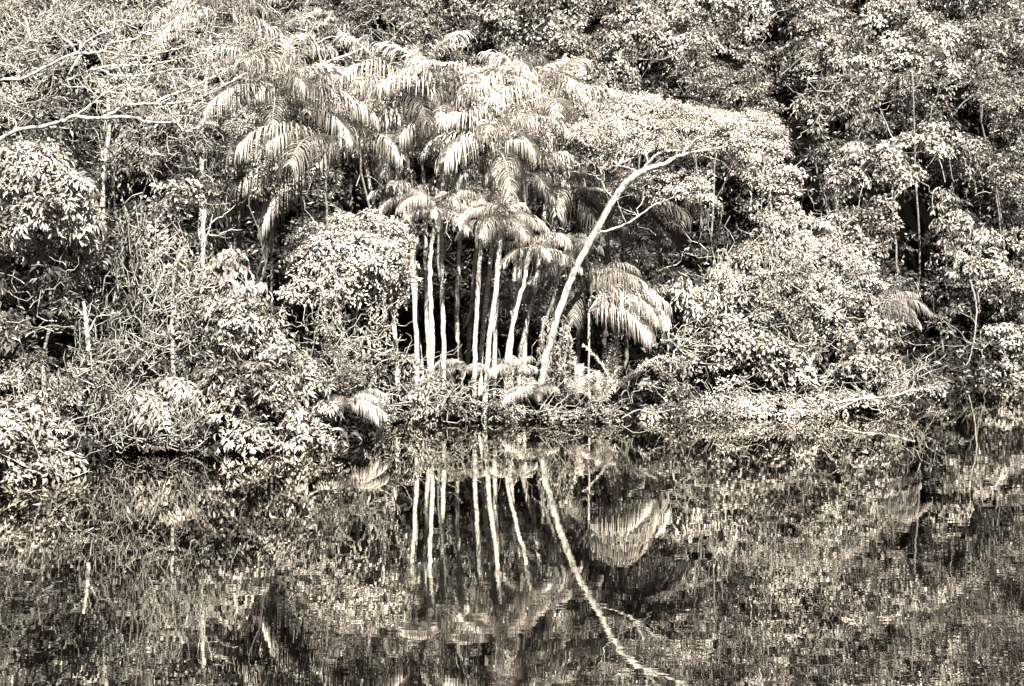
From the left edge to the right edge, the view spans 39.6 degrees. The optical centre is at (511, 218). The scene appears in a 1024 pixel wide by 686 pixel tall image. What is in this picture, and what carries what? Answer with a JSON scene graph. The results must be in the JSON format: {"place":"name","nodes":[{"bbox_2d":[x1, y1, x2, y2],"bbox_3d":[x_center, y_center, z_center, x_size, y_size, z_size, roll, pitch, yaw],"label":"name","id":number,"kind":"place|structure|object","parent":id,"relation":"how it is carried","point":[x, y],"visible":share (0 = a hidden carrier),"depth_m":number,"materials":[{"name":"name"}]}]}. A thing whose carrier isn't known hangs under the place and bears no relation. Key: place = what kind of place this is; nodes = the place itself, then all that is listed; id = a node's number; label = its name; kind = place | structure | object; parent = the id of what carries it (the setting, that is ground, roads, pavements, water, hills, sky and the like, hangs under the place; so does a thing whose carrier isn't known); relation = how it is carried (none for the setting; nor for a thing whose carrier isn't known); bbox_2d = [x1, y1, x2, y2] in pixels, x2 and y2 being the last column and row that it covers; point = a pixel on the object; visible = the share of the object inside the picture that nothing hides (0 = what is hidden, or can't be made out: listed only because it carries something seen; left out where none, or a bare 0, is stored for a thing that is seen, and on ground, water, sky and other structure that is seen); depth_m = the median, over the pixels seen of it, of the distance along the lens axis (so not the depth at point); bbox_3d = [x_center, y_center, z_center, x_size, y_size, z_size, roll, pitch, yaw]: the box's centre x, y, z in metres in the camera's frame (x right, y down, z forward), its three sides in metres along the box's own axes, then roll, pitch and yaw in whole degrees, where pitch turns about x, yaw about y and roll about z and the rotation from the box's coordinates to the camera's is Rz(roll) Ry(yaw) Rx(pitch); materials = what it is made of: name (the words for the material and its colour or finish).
{"place":"outdoors","nodes":[
{"label":"outdoors","id":0,"kind":"place"},
{"bbox_2d":[0,377,1023,685],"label":"water","id":1,"kind":"structure","parent":0,"point":[864,547],"depth_m":26.86,"materials":[{"name":"liquid"}]},
{"bbox_2d":[766,359,914,414],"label":"fallen branch","id":2,"kind":"object","parent":1,"relation":"on","point":[887,396],"visible":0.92,"depth_m":46.28,"materials":[{"name":"wood"}]},
{"bbox_2d":[0,0,1023,454],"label":"hills","id":3,"kind":"structure","parent":0,"point":[908,214],"depth_m":66.73,"materials":[{"name":"black plant"}]},
{"bbox_2d":[0,348,87,452],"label":"riverside bush","id":4,"kind":"object","parent":3,"relation":"on","point":[61,386],"visible":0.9,"depth_m":36.52,"materials":[{"name":"white plant"}]},
{"bbox_2d":[0,137,105,429],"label":"tree","id":5,"kind":"object","parent":3,"relation":"on","point":[29,181],"visible":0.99,"depth_m":37.90,"materials":[{"name":"white plant"}]},
{"bbox_2d":[0,365,112,484],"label":"riverside bush","id":6,"kind":"object","parent":3,"relation":"on","point":[15,428],"visible":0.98,"depth_m":35.18,"materials":[{"name":"white plant"}]},
{"bbox_2d":[0,192,149,411],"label":"tree","id":7,"kind":"object","parent":3,"relation":"on","point":[66,286],"visible":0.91,"depth_m":39.53,"materials":[{"name":"grey plant"}]},
{"bbox_2d":[0,53,230,400],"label":"tree","id":8,"kind":"object","parent":3,"relation":"on","point":[137,129],"visible":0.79,"depth_m":43.15,"materials":[{"name":"grey plant"}]},
{"bbox_2d":[0,0,239,382],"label":"bare branched tree","id":9,"kind":"object","parent":3,"relation":"on","point":[101,38],"visible":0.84,"depth_m":44.34,"materials":[{"name":"white plant"}]},
{"bbox_2d":[0,0,250,81],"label":"leaning tree","id":10,"kind":"object","parent":3,"relation":"on","point":[142,33],"visible":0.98,"depth_m":40.47,"materials":[{"name":"white plant"}]},
{"bbox_2d":[0,37,254,141],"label":"leaning tree","id":11,"kind":"object","parent":3,"relation":"on","point":[108,116],"visible":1,"depth_m":39.47,"materials":[{"name":"white plant"}]},
{"bbox_2d":[41,333,223,453],"bbox_3d":[-10.427,4.953,39.059,4.363,4.060,3.344,0,0,-29],"label":"riverside bush","id":12,"kind":"object","parent":3,"relation":"on","point":[189,429],"visible":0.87,"depth_m":38.70,"materials":[{"name":"white plant"}]},
{"bbox_2d":[54,275,248,421],"bbox_3d":[-10.107,4.130,40.191,5.509,5.207,2.282,0,0,0],"label":"riverside bush","id":13,"kind":"object","parent":3,"relation":"on","point":[157,362],"visible":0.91,"depth_m":40.06,"materials":[{"name":"white plant"}]},
{"bbox_2d":[96,196,218,394],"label":"tree","id":14,"kind":"object","parent":3,"relation":"on","point":[152,254],"visible":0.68,"depth_m":40.76,"materials":[{"name":"grey plant"}]},
{"bbox_2d":[120,374,207,448],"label":"riverside bush","id":15,"kind":"object","parent":3,"relation":"on","point":[172,387],"visible":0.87,"depth_m":38.90,"materials":[{"name":"white plant"}]},
{"bbox_2d":[131,177,207,377],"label":"tree","id":16,"kind":"object","parent":3,"relation":"on","point":[188,189],"visible":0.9,"depth_m":41.84,"materials":[{"name":"white plant"}]},
{"bbox_2d":[126,239,233,405],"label":"bare sapling","id":17,"kind":"object","parent":3,"relation":"on","point":[173,269],"visible":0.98,"depth_m":40.17,"materials":[{"name":"white plant"}]},
{"bbox_2d":[141,83,270,400],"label":"tree","id":18,"kind":"object","parent":3,"relation":"on","point":[209,143],"visible":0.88,"depth_m":43.40,"materials":[{"name":"grey plant"}]},
{"bbox_2d":[194,202,233,375],"bbox_3d":[-8.864,2.039,41.586,2.098,5.146,0.916,0,0,0],"label":"banded trunk","id":19,"kind":"object","parent":3,"relation":"on","point":[203,242],"visible":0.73,"depth_m":41.55,"materials":[{"name":"white plant"}]},
{"bbox_2d":[147,0,294,327],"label":"feather palm","id":20,"kind":"object","parent":3,"relation":"on","point":[242,16],"visible":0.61,"depth_m":50.56,"materials":[{"name":"white plant"}]},
{"bbox_2d":[146,170,296,287],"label":"feather palm","id":21,"kind":"object","parent":3,"relation":"on","point":[246,200],"visible":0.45,"depth_m":43.79,"materials":[{"name":"grey plant"}]},
{"bbox_2d":[147,0,313,356],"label":"tree","id":22,"kind":"object","parent":3,"relation":"on","point":[250,35],"visible":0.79,"depth_m":45.30,"materials":[{"name":"white plant"}]},
{"bbox_2d":[196,247,272,406],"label":"tree","id":23,"kind":"object","parent":3,"relation":"on","point":[225,256],"visible":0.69,"depth_m":41.09,"materials":[{"name":"white plant"}]},
{"bbox_2d":[171,260,336,425],"bbox_3d":[-7.216,3.926,40.183,4.544,5.507,3.148,0,0,0],"label":"riverside bush","id":24,"kind":"object","parent":3,"relation":"on","point":[262,361],"visible":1,"depth_m":39.83,"materials":[{"name":"white plant"}]},
{"bbox_2d":[221,110,321,402],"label":"tree","id":25,"kind":"object","parent":3,"relation":"on","point":[230,125],"visible":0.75,"depth_m":43.11,"materials":[{"name":"white plant"}]},
{"bbox_2d":[205,385,349,455],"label":"riverside bush","id":26,"kind":"object","parent":3,"relation":"on","point":[250,431],"visible":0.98,"depth_m":39.15,"materials":[{"name":"white plant"}]},
{"bbox_2d":[219,121,339,391],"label":"feather palm","id":27,"kind":"object","parent":3,"relation":"on","point":[284,142],"visible":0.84,"depth_m":43.35,"materials":[{"name":"white plant"}]},
{"bbox_2d":[195,33,368,344],"bbox_3d":[-7.563,-0.118,45.176,4.730,11.859,5.604,0,0,43],"label":"feather palm","id":28,"kind":"object","parent":3,"relation":"on","point":[261,68],"visible":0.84,"depth_m":44.64,"materials":[{"name":"white plant"}]},
{"bbox_2d":[183,281,384,439],"bbox_3d":[-6.579,4.222,40.799,5.830,4.836,2.206,0,0,-27],"label":"riverside bush","id":29,"kind":"object","parent":3,"relation":"on","point":[342,378],"visible":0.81,"depth_m":41.50,"materials":[{"name":"grey plant"}]},
{"bbox_2d":[227,54,378,353],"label":"feather palm","id":30,"kind":"object","parent":3,"relation":"on","point":[320,78],"visible":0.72,"depth_m":45.07,"materials":[{"name":"white plant"}]},
{"bbox_2d":[263,0,382,74],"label":"leaning tree","id":31,"kind":"object","parent":3,"relation":"on","point":[322,40],"visible":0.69,"depth_m":51.98,"materials":[{"name":"white plant"}]},
{"bbox_2d":[272,205,422,392],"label":"round topped tree","id":32,"kind":"object","parent":3,"relation":"on","point":[350,240],"visible":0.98,"depth_m":44.25,"materials":[{"name":"white plant"}]},
{"bbox_2d":[303,0,411,276],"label":"hillside tree","id":33,"kind":"object","parent":3,"relation":"on","point":[358,11],"visible":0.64,"depth_m":56.45,"materials":[{"name":"white plant"}]},
{"bbox_2d":[328,389,389,424],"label":"palm","id":34,"kind":"object","parent":3,"relation":"on","point":[362,401],"visible":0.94,"depth_m":40.82,"materials":[{"name":"white plant"}]},
{"bbox_2d":[305,262,415,416],"bbox_3d":[-4.715,4.149,44.197,3.386,5.662,1.776,0,0,-14],"label":"riverside bush","id":35,"kind":"object","parent":3,"relation":"on","point":[369,357],"visible":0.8,"depth_m":44.11,"materials":[{"name":"white plant"}]},
{"bbox_2d":[289,96,441,390],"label":"feather palm","id":36,"kind":"object","parent":3,"relation":"on","point":[360,136],"visible":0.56,"depth_m":46.66,"materials":[{"name":"white plant"}]},
{"bbox_2d":[308,334,458,423],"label":"riverside bush","id":37,"kind":"object","parent":3,"relation":"on","point":[407,361],"visible":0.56,"depth_m":44.84,"materials":[{"name":"white plant"}]},
{"bbox_2d":[319,32,478,379],"bbox_3d":[-4.019,0.088,47.382,5.432,12.496,4.979,0,0,35],"label":"feather palm","id":38,"kind":"object","parent":3,"relation":"on","point":[395,91],"visible":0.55,"depth_m":46.64,"materials":[{"name":"white plant"}]},
{"bbox_2d":[367,179,439,388],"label":"feather palm","id":39,"kind":"object","parent":3,"relation":"on","point":[413,288],"visible":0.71,"depth_m":46.54,"materials":[{"name":"white plant"}]},
{"bbox_2d":[333,30,493,377],"bbox_3d":[-3.162,-0.120,48.277,5.767,12.754,5.822,0,0,0],"label":"feather palm","id":40,"kind":"object","parent":3,"relation":"on","point":[357,65],"visible":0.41,"depth_m":47.77,"materials":[{"name":"white plant"}]},
{"bbox_2d":[365,346,500,425],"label":"riverside bush","id":41,"kind":"object","parent":3,"relation":"on","point":[441,402],"visible":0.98,"depth_m":44.53,"materials":[{"name":"white plant"}]},
{"bbox_2d":[395,186,478,401],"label":"feather palm","id":42,"kind":"object","parent":3,"relation":"on","point":[436,224],"visible":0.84,"depth_m":45.92,"materials":[{"name":"white plant"}]},
{"bbox_2d":[367,41,521,391],"bbox_3d":[-2.175,0.241,47.281,5.130,12.247,4.780,0,0,0],"label":"feather palm","id":43,"kind":"object","parent":3,"relation":"on","point":[390,79],"visible":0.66,"depth_m":46.71,"materials":[{"name":"white plant"}]},
{"bbox_2d":[384,0,517,283],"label":"hillside tree","id":44,"kind":"object","parent":3,"relation":"on","point":[461,8],"visible":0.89,"depth_m":58.34,"materials":[{"name":"white plant"}]},
{"bbox_2d":[366,59,543,396],"bbox_3d":[-2.049,0.306,48.401,5.425,11.612,5.185,0,0,-18],"label":"feather palm","id":45,"kind":"object","parent":3,"relation":"on","point":[459,240],"visible":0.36,"depth_m":47.47,"materials":[{"name":"white plant"}]},
{"bbox_2d":[433,358,492,410],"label":"palm","id":46,"kind":"object","parent":3,"relation":"on","point":[454,362],"visible":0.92,"depth_m":45.31,"materials":[{"name":"white plant"}]},
{"bbox_2d":[440,187,519,408],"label":"feather palm","id":47,"kind":"object","parent":3,"relation":"on","point":[478,281],"visible":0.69,"depth_m":46.13,"materials":[{"name":"white plant"}]},
{"bbox_2d":[427,50,547,383],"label":"feather palm","id":48,"kind":"object","parent":3,"relation":"on","point":[469,334],"visible":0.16,"depth_m":49.43,"materials":[{"name":"white plant"}]},
{"bbox_2d":[422,293,560,372],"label":"riverside bush","id":49,"kind":"object","parent":3,"relation":"on","point":[501,327],"visible":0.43,"depth_m":50.86,"materials":[{"name":"grey plant"}]},
{"bbox_2d":[420,110,572,397],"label":"feather palm","id":50,"kind":"object","parent":3,"relation":"on","point":[494,149],"visible":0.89,"depth_m":45.89,"materials":[{"name":"white plant"}]},
{"bbox_2d":[455,193,550,419],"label":"feather palm","id":51,"kind":"object","parent":3,"relation":"on","point":[504,221],"visible":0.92,"depth_m":45.23,"materials":[{"name":"white plant"}]},
{"bbox_2d":[442,77,572,395],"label":"feather palm","id":52,"kind":"object","parent":3,"relation":"on","point":[509,111],"visible":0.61,"depth_m":46.58,"materials":[{"name":"white plant"}]},
{"bbox_2d":[0,0,1023,473],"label":"undergrowth","id":53,"kind":"object","parent":3,"relation":"on","point":[354,424],"visible":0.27,"depth_m":57.56,"materials":[{"name":"grey plant"}]},
{"bbox_2d":[0,94,1023,399],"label":"understorey leaves","id":54,"kind":"object","parent":3,"relation":"on","point":[866,118],"visible":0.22,"depth_m":56.41,"materials":[{"name":"grey plant"}]},
{"bbox_2d":[484,355,539,416],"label":"palm","id":55,"kind":"object","parent":3,"relation":"on","point":[511,361],"visible":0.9,"depth_m":45.50,"materials":[{"name":"white plant"}]},
{"bbox_2d":[0,0,1023,389],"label":"forest","id":56,"kind":"object","parent":3,"relation":"on","point":[750,54],"depth_m":73.72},
{"bbox_2d":[463,277,576,330],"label":"palm","id":57,"kind":"object","parent":3,"relation":"on","point":[505,300],"visible":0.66,"depth_m":47.96,"materials":[{"name":"black plant"}]},
{"bbox_2d":[447,59,598,388],"bbox_3d":[0.351,0.297,48.933,5.320,11.674,5.434,0,0,0],"label":"feather palm","id":58,"kind":"object","parent":3,"relation":"on","point":[508,62],"visible":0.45,"depth_m":47.85,"materials":[{"name":"white plant"}]},
{"bbox_2d":[470,126,576,389],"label":"feather palm","id":59,"kind":"object","parent":3,"relation":"on","point":[536,174],"visible":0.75,"depth_m":46.54,"materials":[{"name":"white plant"}]},
{"bbox_2d":[498,377,559,406],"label":"palm","id":60,"kind":"object","parent":3,"relation":"on","point":[534,389],"visible":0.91,"depth_m":44.80,"materials":[{"name":"white plant"}]},
{"bbox_2d":[490,225,582,395],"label":"feather palm","id":61,"kind":"object","parent":3,"relation":"on","point":[525,269],"visible":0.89,"depth_m":45.73,"materials":[{"name":"white plant"}]},
{"bbox_2d":[463,49,620,383],"bbox_3d":[0.552,0.361,47.741,5.348,11.984,5.214,0,0,35],"label":"feather palm","id":62,"kind":"object","parent":3,"relation":"on","point":[549,97],"visible":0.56,"depth_m":47.15,"materials":[{"name":"white plant"}]},
{"bbox_2d":[478,0,611,283],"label":"hillside tree","id":63,"kind":"object","parent":3,"relation":"on","point":[565,25],"visible":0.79,"depth_m":58.41,"materials":[{"name":"white plant"}]},
{"bbox_2d":[531,314,577,409],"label":"vine clad shrub","id":64,"kind":"object","parent":3,"relation":"on","point":[554,370],"visible":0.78,"depth_m":45.76,"materials":[{"name":"white plant"}]},
{"bbox_2d":[490,139,626,394],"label":"feather palm","id":65,"kind":"object","parent":3,"relation":"on","point":[576,175],"visible":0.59,"depth_m":47.55,"materials":[{"name":"grey plant"}]},
{"bbox_2d":[520,233,603,409],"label":"feather palm","id":66,"kind":"object","parent":3,"relation":"on","point":[580,242],"visible":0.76,"depth_m":46.24,"materials":[{"name":"white plant"}]},
{"bbox_2d":[455,339,680,424],"bbox_3d":[1.759,5.355,45.231,7.222,3.084,2.453,0,0,0],"label":"riverside bush","id":67,"kind":"object","parent":3,"relation":"on","point":[548,411],"visible":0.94,"depth_m":44.78,"materials":[{"name":"white plant"}]},
{"bbox_2d":[522,246,634,386],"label":"feather palm","id":68,"kind":"object","parent":3,"relation":"on","point":[575,285],"visible":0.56,"depth_m":47.99,"materials":[{"name":"grey plant"}]},
{"bbox_2d":[556,355,613,398],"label":"palm","id":69,"kind":"object","parent":3,"relation":"on","point":[576,390],"visible":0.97,"depth_m":45.17,"materials":[{"name":"beige plant"}]},
{"bbox_2d":[549,29,640,341],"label":"hillside tree","id":70,"kind":"object","parent":3,"relation":"on","point":[583,45],"visible":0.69,"depth_m":53.88,"materials":[{"name":"beige plant"}]},
{"bbox_2d":[553,169,666,367],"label":"feather palm","id":71,"kind":"object","parent":3,"relation":"on","point":[597,191],"visible":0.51,"depth_m":49.54,"materials":[{"name":"grey plant"}]},
{"bbox_2d":[530,191,707,382],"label":"feather palm","id":72,"kind":"object","parent":3,"relation":"on","point":[666,215],"visible":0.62,"depth_m":48.99,"materials":[{"name":"grey plant"}]},
{"bbox_2d":[587,261,652,396],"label":"palm","id":73,"kind":"object","parent":3,"relation":"on","point":[614,275],"visible":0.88,"depth_m":46.22,"materials":[{"name":"white plant"}]},
{"bbox_2d":[582,328,657,392],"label":"palm","id":74,"kind":"object","parent":3,"relation":"on","point":[614,363],"visible":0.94,"depth_m":45.70,"materials":[{"name":"grey plant"}]},
{"bbox_2d":[576,0,677,264],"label":"hillside tree","id":75,"kind":"object","parent":3,"relation":"on","point":[649,32],"visible":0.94,"depth_m":57.88,"materials":[{"name":"beige plant"}]},
{"bbox_2d":[587,281,671,416],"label":"palm","id":76,"kind":"object","parent":3,"relation":"on","point":[644,306],"visible":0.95,"depth_m":45.29,"materials":[{"name":"white plant"}]},
{"bbox_2d":[536,88,791,395],"bbox_3d":[4.987,0.703,46.333,8.244,9.944,3.000,0,0,5],"label":"leaning tree","id":77,"kind":"object","parent":3,"relation":"on","point":[730,127],"visible":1,"depth_m":45.81,"materials":[{"name":"white plant"}]},
{"bbox_2d":[633,347,716,421],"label":"riverside bush","id":78,"kind":"object","parent":3,"relation":"on","point":[670,385],"visible":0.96,"depth_m":45.78,"materials":[{"name":"beige plant"}]},
{"bbox_2d":[643,297,729,384],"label":"riverside bush","id":79,"kind":"object","parent":3,"relation":"on","point":[677,351],"visible":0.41,"depth_m":48.53,"materials":[{"name":"grey plant"}]},
{"bbox_2d":[650,250,739,397],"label":"riverside bush","id":80,"kind":"object","parent":3,"relation":"on","point":[692,298],"visible":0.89,"depth_m":47.27,"materials":[{"name":"beige plant"}]},
{"bbox_2d":[652,0,774,285],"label":"hillside tree","id":81,"kind":"object","parent":3,"relation":"on","point":[682,14],"visible":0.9,"depth_m":57.88,"materials":[{"name":"beige plant"}]},
{"bbox_2d":[665,41,790,339],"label":"hillside tree","id":82,"kind":"object","parent":3,"relation":"on","point":[753,85],"visible":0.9,"depth_m":53.52,"materials":[{"name":"grey plant"}]},
{"bbox_2d":[656,357,817,419],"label":"riverside bush","id":83,"kind":"object","parent":3,"relation":"on","point":[745,403],"visible":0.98,"depth_m":45.85,"materials":[{"name":"beige plant"}]},
{"bbox_2d":[697,169,778,366],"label":"vine covered tree","id":84,"kind":"object","parent":3,"relation":"on","point":[738,237],"visible":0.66,"depth_m":50.52,"materials":[{"name":"grey plant"}]},
{"bbox_2d":[675,234,890,389],"bbox_3d":[9.512,3.579,48.001,8.179,6.108,3.065,0,0,-14],"label":"riverside bush","id":85,"kind":"object","parent":3,"relation":"on","point":[846,294],"visible":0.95,"depth_m":47.70,"materials":[{"name":"white plant"}]},
{"bbox_2d":[651,283,928,412],"bbox_3d":[9.180,4.361,47.430,9.518,4.789,2.548,0,0,-11],"label":"riverside bush","id":86,"kind":"object","parent":3,"relation":"on","point":[747,345],"visible":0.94,"depth_m":47.10,"materials":[{"name":"white plant"}]},
{"bbox_2d":[724,107,866,385],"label":"vine covered tree","id":87,"kind":"object","parent":3,"relation":"on","point":[780,224],"visible":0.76,"depth_m":49.47,"materials":[{"name":"white plant"}]},
{"bbox_2d":[779,0,891,267],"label":"hillside tree","id":88,"kind":"object","parent":3,"relation":"on","point":[839,42],"visible":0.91,"depth_m":59.69,"materials":[{"name":"white plant"}]},
{"bbox_2d":[785,58,896,310],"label":"hillside tree","id":89,"kind":"object","parent":3,"relation":"on","point":[842,99],"visible":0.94,"depth_m":57.50,"materials":[{"name":"grey plant"}]},
{"bbox_2d":[777,352,929,417],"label":"riverside bush","id":90,"kind":"object","parent":3,"relation":"on","point":[890,404],"visible":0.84,"depth_m":46.57,"materials":[{"name":"beige plant"}]},
{"bbox_2d":[815,194,904,333],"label":"hillside tree","id":91,"kind":"object","parent":3,"relation":"on","point":[892,205],"visible":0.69,"depth_m":53.40,"materials":[{"name":"beige plant"}]},
{"bbox_2d":[820,121,968,320],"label":"hillside tree","id":92,"kind":"object","parent":3,"relation":"on","point":[898,171],"visible":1,"depth_m":55.70,"materials":[{"name":"white plant"}]},
{"bbox_2d":[873,288,932,398],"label":"palm","id":93,"kind":"object","parent":3,"relation":"on","point":[900,307],"visible":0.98,"depth_m":48.26,"materials":[{"name":"beige plant"}]},
{"bbox_2d":[856,0,968,300],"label":"hillside tree","id":94,"kind":"object","parent":3,"relation":"on","point":[915,53],"visible":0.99,"depth_m":59.64,"materials":[{"name":"white plant"}]},
{"bbox_2d":[887,345,963,399],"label":"riverside bush","id":95,"kind":"object","parent":3,"relation":"on","point":[935,380],"visible":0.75,"depth_m":50.21,"materials":[{"name":"grey plant"}]},
{"bbox_2d":[903,266,991,361],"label":"hillside tree","id":96,"kind":"object","parent":3,"relation":"on","point":[955,285],"visible":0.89,"depth_m":58.55,"materials":[{"name":"grey plant"}]},
{"bbox_2d":[925,186,1005,339],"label":"hillside tree","id":97,"kind":"object","parent":3,"relation":"on","point":[943,225],"visible":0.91,"depth_m":61.87,"materials":[{"name":"beige plant"}]},
{"bbox_2d":[936,0,1023,264],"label":"hillside tree","id":98,"kind":"object","parent":3,"relation":"on","point":[1014,30],"visible":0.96,"depth_m":67.87,"materials":[{"name":"beige plant"}]},
{"bbox_2d":[938,133,1023,329],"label":"hillside tree","id":99,"kind":"object","parent":3,"relation":"on","point":[1006,175],"visible":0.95,"depth_m":63.41,"materials":[{"name":"grey plant"}]},
{"bbox_2d":[958,61,1023,307],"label":"hillside tree","id":100,"kind":"object","parent":3,"relation":"on","point":[991,100],"visible":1,"depth_m":65.28,"materials":[{"name":"grey plant"}]},
{"bbox_2d":[962,226,1023,347],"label":"hillside tree","id":101,"kind":"object","parent":3,"relation":"on","point":[1003,271],"visible":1,"depth_m":60.21,"materials":[{"name":"beige plant"}]},
{"bbox_2d":[972,312,1023,381],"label":"hillside tree","id":102,"kind":"object","parent":3,"relation":"on","point":[1008,365],"visible":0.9,"depth_m":57.41,"materials":[{"name":"beige plant"}]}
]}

